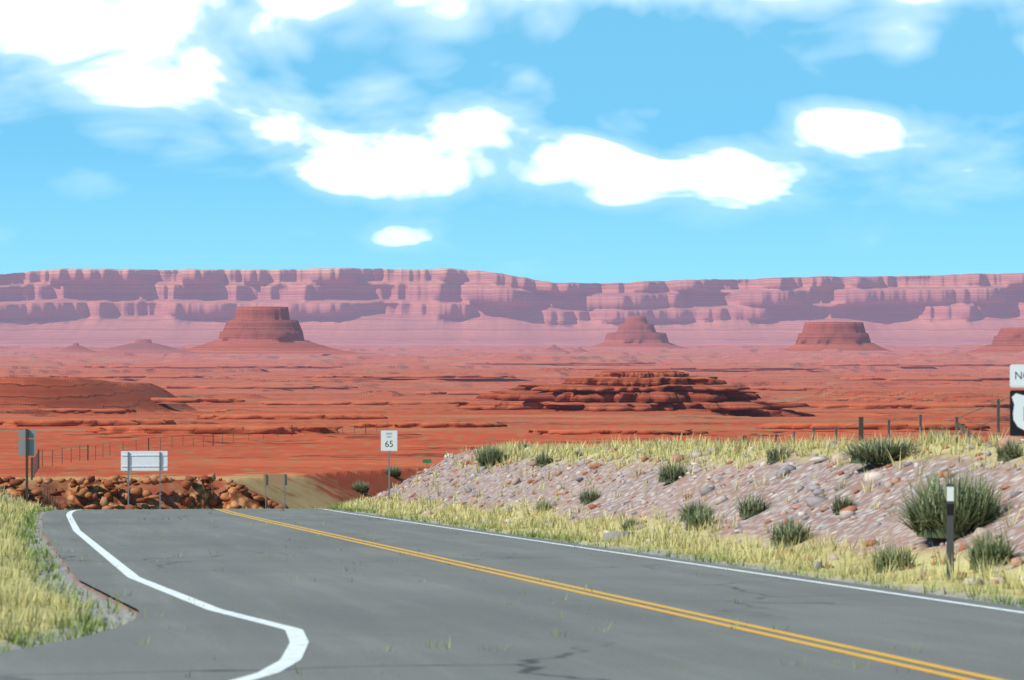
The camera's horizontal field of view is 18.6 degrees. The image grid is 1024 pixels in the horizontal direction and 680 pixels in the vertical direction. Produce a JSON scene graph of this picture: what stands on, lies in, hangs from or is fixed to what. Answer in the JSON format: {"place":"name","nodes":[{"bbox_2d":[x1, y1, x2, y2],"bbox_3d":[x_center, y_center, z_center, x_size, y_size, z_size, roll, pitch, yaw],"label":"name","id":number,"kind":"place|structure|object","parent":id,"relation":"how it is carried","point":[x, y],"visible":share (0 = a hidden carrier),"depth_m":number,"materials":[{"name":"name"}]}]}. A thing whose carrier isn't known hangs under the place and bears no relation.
{"place":"outdoors","nodes":[
{"label":"outdoors","id":0,"kind":"place"},
{"bbox_2d":[0,508,1023,679],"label":"road","id":1,"kind":"structure","parent":0,"point":[409,616],"depth_m":34.70,"materials":[{"name":"grey asphalt"}]},
{"bbox_2d":[66,509,308,679],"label":"white marking","id":2,"kind":"object","parent":1,"relation":"on","point":[297,645],"visible":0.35,"depth_m":33.98,"materials":[{"name":"paint"}]},
{"bbox_2d":[216,509,1004,679],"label":"yellow marking","id":3,"kind":"object","parent":1,"relation":"on","point":[825,647],"visible":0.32,"depth_m":33.16,"materials":[{"name":"paint"}]},
{"bbox_2d":[316,508,1023,612],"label":"white marking","id":4,"kind":"object","parent":1,"relation":"on","point":[733,569],"visible":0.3,"depth_m":46.19,"materials":[{"name":"paint"}]},
{"bbox_2d":[0,344,1023,651],"bbox_3d":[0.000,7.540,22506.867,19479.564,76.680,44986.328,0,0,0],"label":"ground","id":5,"kind":"structure","parent":0,"point":[322,470],"depth_m":447.72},
{"bbox_2d":[19,429,34,503],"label":"road sign","id":6,"kind":"object","parent":5,"relation":"on","point":[26,447],"visible":0.96,"depth_m":116.00,"materials":[{"name":"silver metal"}]},
{"bbox_2d":[51,343,99,352],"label":"butte","id":7,"kind":"object","parent":5,"relation":"on","point":[75,348],"visible":1,"depth_m":7974.95,"materials":[{"name":"red stone"}]},
{"bbox_2d":[0,418,176,426],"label":"ledge","id":8,"kind":"object","parent":5,"relation":"on","point":[80,422],"visible":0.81,"depth_m":660.33,"materials":[{"name":"red stone"}]},
{"bbox_2d":[42,408,136,414],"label":"ledge","id":9,"kind":"object","parent":5,"relation":"on","point":[88,411],"visible":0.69,"depth_m":941.67,"materials":[{"name":"red stone"}]},
{"bbox_2d":[37,375,202,378],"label":"ledge","id":10,"kind":"object","parent":5,"relation":"on","point":[126,376],"visible":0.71,"depth_m":3487.97,"materials":[{"name":"red stone"}]},
{"bbox_2d":[83,339,201,354],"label":"mound","id":11,"kind":"object","parent":5,"relation":"on","point":[143,347],"visible":0.96,"depth_m":8438.95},
{"bbox_2d":[121,451,166,508],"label":"guide sign","id":12,"kind":"object","parent":5,"relation":"on","point":[143,460],"visible":0.92,"depth_m":170.01,"materials":[{"name":"white"}]},
{"bbox_2d":[151,397,245,403],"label":"ledge","id":13,"kind":"object","parent":5,"relation":"on","point":[157,400],"visible":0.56,"depth_m":1015.07,"materials":[{"name":"red stone"}]},
{"bbox_2d":[74,364,343,368],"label":"ledge","id":14,"kind":"object","parent":5,"relation":"on","point":[205,366],"visible":1,"depth_m":4571.90,"materials":[{"name":"red stone"}]},
{"bbox_2d":[31,422,387,479],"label":"fence","id":15,"kind":"object","parent":5,"relation":"on","point":[35,463],"visible":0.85,"depth_m":310.44,"materials":[{"name":"brown wood"}]},
{"bbox_2d":[85,424,341,433],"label":"ledge","id":16,"kind":"object","parent":5,"relation":"on","point":[186,429],"visible":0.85,"depth_m":498.56,"materials":[{"name":"red stone"}]},
{"bbox_2d":[159,385,361,389],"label":"ledge","id":17,"kind":"object","parent":5,"relation":"on","point":[293,387],"visible":0.86,"depth_m":2571.71,"materials":[{"name":"red stone"}]},
{"bbox_2d":[263,474,286,508],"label":"road sign","id":18,"kind":"object","parent":5,"relation":"on","point":[274,479],"visible":0.82,"depth_m":205.01,"materials":[{"name":"beige"}]},
{"bbox_2d":[182,306,378,353],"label":"butte","id":19,"kind":"object","parent":5,"relation":"on","point":[261,330],"visible":0.95,"depth_m":8919.30,"materials":[{"name":"red stone"}]},
{"bbox_2d":[184,413,387,418],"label":"ledge","id":20,"kind":"object","parent":5,"relation":"on","point":[287,416],"visible":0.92,"depth_m":735.34,"materials":[{"name":"red stone"}]},
{"bbox_2d":[255,400,459,404],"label":"ledge","id":21,"kind":"object","parent":5,"relation":"on","point":[363,402],"visible":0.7,"depth_m":1344.19,"materials":[{"name":"red stone"}]},
{"bbox_2d":[351,480,370,492],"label":"bush","id":22,"kind":"object","parent":5,"relation":"on","point":[361,487],"visible":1,"depth_m":242.26,"materials":[{"name":"green plant"}]},
{"bbox_2d":[381,430,396,500],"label":"speed limit sign","id":23,"kind":"object","parent":5,"relation":"on","point":[388,441],"visible":1,"depth_m":116.01,"materials":[{"name":"white metal"}]},
{"bbox_2d":[384,465,402,476],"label":"bush","id":24,"kind":"object","parent":5,"relation":"on","point":[396,472],"visible":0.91,"depth_m":258.44,"materials":[{"name":"green plant"}]},
{"bbox_2d":[296,374,531,378],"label":"ledge","id":25,"kind":"object","parent":5,"relation":"on","point":[409,376],"visible":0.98,"depth_m":3052.46,"materials":[{"name":"red stone"}]},
{"bbox_2d":[385,409,469,409],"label":"butte ledge","id":26,"kind":"object","parent":5,"relation":"on","point":[427,409],"visible":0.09,"depth_m":900.70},
{"bbox_2d":[423,459,431,467],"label":"road sign","id":27,"kind":"object","parent":5,"relation":"on","point":[427,461],"visible":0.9,"depth_m":150.01,"materials":[{"name":"green metal"}]},
{"bbox_2d":[349,421,507,427],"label":"ledge","id":28,"kind":"object","parent":5,"relation":"on","point":[430,424],"visible":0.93,"depth_m":531.74,"materials":[{"name":"red stone"}]},
{"bbox_2d":[413,390,503,394],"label":"ledge","id":29,"kind":"object","parent":5,"relation":"on","point":[450,392],"visible":0.31,"depth_m":2259.93,"materials":[{"name":"red stone"}]},
{"bbox_2d":[471,441,508,466],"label":"bush","id":30,"kind":"object","parent":5,"relation":"on","point":[492,453],"visible":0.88,"depth_m":109.47,"materials":[{"name":"green plant"}]},
{"bbox_2d":[0,425,1023,677],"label":"grass tufts","id":31,"kind":"object","parent":5,"relation":"on","point":[22,555],"visible":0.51,"depth_m":61.30,"materials":[{"name":"yellow plant"}]},
{"bbox_2d":[0,435,1023,605],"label":"loose rocks","id":32,"kind":"object","parent":5,"relation":"on","point":[112,481],"visible":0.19,"depth_m":83.11,"materials":[{"name":"brown stone"}]},
{"bbox_2d":[0,267,1023,347],"bbox_3d":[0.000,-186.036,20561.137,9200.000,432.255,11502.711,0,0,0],"label":"mesa","id":33,"kind":"structure","parent":5,"relation":"on","point":[97,308],"depth_m":16823.01,"materials":[{"name":"stone"}]},
{"bbox_2d":[518,442,530,448],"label":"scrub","id":34,"kind":"object","parent":5,"relation":"on","point":[525,444],"visible":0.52,"depth_m":112.37,"materials":[{"name":"green plant"}]},
{"bbox_2d":[415,361,656,364],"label":"ledge","id":35,"kind":"object","parent":5,"relation":"on","point":[565,363],"visible":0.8,"depth_m":5614.66,"materials":[{"name":"red stone"}]},
{"bbox_2d":[531,450,553,465],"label":"bush","id":36,"kind":"object","parent":5,"relation":"on","point":[543,460],"visible":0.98,"depth_m":97.26,"materials":[{"name":"green plant"}]},
{"bbox_2d":[536,500,554,512],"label":"bush","id":37,"kind":"object","parent":5,"relation":"on","point":[546,505],"visible":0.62,"depth_m":84.05,"materials":[{"name":"green plant"}]},
{"bbox_2d":[536,345,569,352],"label":"butte","id":38,"kind":"object","parent":5,"relation":"on","point":[553,349],"visible":1,"depth_m":8979.16,"materials":[{"name":"red stone"}]},
{"bbox_2d":[565,347,588,353],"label":"butte","id":39,"kind":"object","parent":5,"relation":"on","point":[579,350],"visible":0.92,"depth_m":8985.10,"materials":[{"name":"red stone"}]},
{"bbox_2d":[574,450,583,457],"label":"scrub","id":40,"kind":"object","parent":5,"relation":"on","point":[577,453],"visible":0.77,"depth_m":95.01,"materials":[{"name":"green plant"}]},
{"bbox_2d":[575,485,603,503],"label":"bush","id":41,"kind":"object","parent":5,"relation":"on","point":[587,497],"visible":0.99,"depth_m":80.67,"materials":[{"name":"green plant"}]},
{"bbox_2d":[525,428,708,434],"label":"ledge","id":42,"kind":"object","parent":5,"relation":"on","point":[625,431],"visible":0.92,"depth_m":494.81,"materials":[{"name":"red stone"}]},
{"bbox_2d":[619,517,641,531],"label":"bush","id":43,"kind":"object","parent":5,"relation":"on","point":[629,521],"visible":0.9,"depth_m":70.55,"materials":[{"name":"green plant"}]},
{"bbox_2d":[455,370,814,416],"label":"rocky outcrop","id":44,"kind":"object","parent":5,"relation":"on","point":[656,390],"visible":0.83,"depth_m":883.98,"materials":[{"name":"red stone"}]},
{"bbox_2d":[582,316,689,348],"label":"butte","id":45,"kind":"object","parent":5,"relation":"on","point":[636,331],"visible":0.81,"depth_m":12429.15,"materials":[{"name":"red stone"}]},
{"bbox_2d":[652,458,691,482],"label":"bush","id":46,"kind":"object","parent":5,"relation":"on","point":[668,474],"visible":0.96,"depth_m":75.75,"materials":[{"name":"green plant"}]},
{"bbox_2d":[672,498,717,521],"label":"scrub","id":47,"kind":"object","parent":5,"relation":"on","point":[689,509],"visible":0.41,"depth_m":66.29,"materials":[{"name":"green plant"}]},
{"bbox_2d":[569,366,822,369],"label":"ledge","id":48,"kind":"object","parent":5,"relation":"on","point":[693,368],"visible":0.97,"depth_m":4761.73,"materials":[{"name":"red stone"}]},
{"bbox_2d":[680,504,716,530],"bbox_3d":[3.912,3.664,64.959,0.948,0.592,0.954,0,0,-33],"label":"bush","id":49,"kind":"object","parent":5,"relation":"on","point":[693,518],"visible":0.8,"depth_m":64.84,"materials":[{"name":"green plant"}]},
{"bbox_2d":[733,492,771,517],"bbox_3d":[4.866,3.266,62.896,1.064,0.594,0.992,0,0,0],"label":"bush","id":50,"kind":"object","parent":5,"relation":"on","point":[750,508],"visible":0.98,"depth_m":62.72,"materials":[{"name":"green plant"}]},
{"bbox_2d":[765,444,791,462],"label":"bush","id":51,"kind":"object","parent":5,"relation":"on","point":[774,455],"visible":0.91,"depth_m":69.83,"materials":[{"name":"green plant"}]},
{"bbox_2d":[767,514,813,546],"bbox_3d":[5.014,3.416,56.365,1.188,0.606,1.212,0,0,0],"label":"bush","id":52,"kind":"object","parent":5,"relation":"on","point":[780,532],"visible":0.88,"depth_m":56.20,"materials":[{"name":"green plant"}]},
{"bbox_2d":[739,386,875,390],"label":"ledge","id":53,"kind":"object","parent":5,"relation":"on","point":[776,388],"visible":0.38,"depth_m":2217.97,"materials":[{"name":"red stone"}]},
{"bbox_2d":[778,322,889,351],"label":"butte","id":54,"kind":"object","parent":5,"relation":"on","point":[842,336],"visible":0.85,"depth_m":9427.86,"materials":[{"name":"red stone"}]},
{"bbox_2d":[829,493,857,513],"bbox_3d":[6.096,2.975,57.483,0.725,0.435,0.649,0,0,0],"label":"bush","id":55,"kind":"object","parent":5,"relation":"on","point":[838,505],"visible":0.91,"depth_m":57.40,"materials":[{"name":"green plant"}]},
{"bbox_2d":[706,397,1009,445],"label":"fence","id":56,"kind":"object","parent":5,"relation":"on","point":[920,431],"visible":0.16,"depth_m":74.95,"materials":[{"name":"brown wood"}]},
{"bbox_2d":[829,434,926,463],"bbox_3d":[7.279,2.082,61.028,2.378,0.631,2.418,0,0,0],"label":"bush","id":57,"kind":"object","parent":5,"relation":"on","point":[871,453],"visible":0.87,"depth_m":60.59,"materials":[{"name":"green plant"}]},
{"bbox_2d":[755,422,1003,431],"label":"ledge","id":58,"kind":"object","parent":5,"relation":"on","point":[907,426],"visible":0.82,"depth_m":520.83,"materials":[{"name":"red stone"}]},
{"bbox_2d":[866,540,918,572],"bbox_3d":[5.777,3.269,47.499,0.993,0.524,0.968,0,0,0],"label":"bush","id":59,"kind":"object","parent":5,"relation":"on","point":[889,556],"visible":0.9,"depth_m":47.33,"materials":[{"name":"green plant"}]},
{"bbox_2d":[796,402,1009,408],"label":"ledge","id":60,"kind":"object","parent":5,"relation":"on","point":[911,405],"visible":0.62,"depth_m":1204.49,"materials":[{"name":"red stone"}]},
{"bbox_2d":[816,362,1010,366],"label":"ledge","id":61,"kind":"object","parent":5,"relation":"on","point":[902,364],"visible":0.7,"depth_m":5351.58,"materials":[{"name":"red stone"}]},
{"bbox_2d":[838,376,1009,381],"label":"ledge","id":62,"kind":"object","parent":5,"relation":"on","point":[942,378],"visible":0.84,"depth_m":3172.11,"materials":[{"name":"red stone"}]},
{"bbox_2d":[927,427,950,443],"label":"grass tuft","id":63,"kind":"object","parent":5,"relation":"on","point":[943,433],"visible":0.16,"depth_m":64.92,"materials":[{"name":"yellow plant"}]},
{"bbox_2d":[946,484,953,579],"bbox_3d":[6.163,2.854,44.003,0.105,1.660,0.025,0,0,2],"label":"delineator","id":64,"kind":"object","parent":5,"relation":"on","point":[950,521],"visible":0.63,"depth_m":43.99,"materials":[{"name":"grey"}]},
{"bbox_2d":[885,461,1016,537],"bbox_3d":[6.989,2.500,49.517,2.406,1.204,2.423,0,0,0],"label":"bush","id":65,"kind":"object","parent":5,"relation":"on","point":[973,511],"visible":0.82,"depth_m":49.09,"materials":[{"name":"green plant"}]},
{"bbox_2d":[958,525,1020,570],"bbox_3d":[6.855,2.930,44.730,1.071,0.703,1.078,0,0,0],"label":"bush","id":66,"kind":"object","parent":5,"relation":"on","point":[983,548],"visible":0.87,"depth_m":44.55,"materials":[{"name":"green plant"}]},
{"bbox_2d":[968,327,1023,353],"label":"butte","id":67,"kind":"object","parent":5,"relation":"on","point":[1008,340],"visible":0.87,"depth_m":9718.42,"materials":[{"name":"red stone"}]},
{"bbox_2d":[993,436,1023,461],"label":"bush","id":68,"kind":"object","parent":5,"relation":"on","point":[1007,452],"visible":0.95,"depth_m":54.03,"materials":[{"name":"green plant"}]},
{"bbox_2d":[1010,364,1023,435],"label":"route marker","id":69,"kind":"object","parent":5,"relation":"on","point":[1016,403],"visible":1,"depth_m":41.52,"materials":[{"name":"white"}]},
{"bbox_2d":[0,0,1023,282],"label":"sky","id":70,"kind":"structure","parent":0,"point":[555,141],"materials":[{"name":"blue"}]}
]}

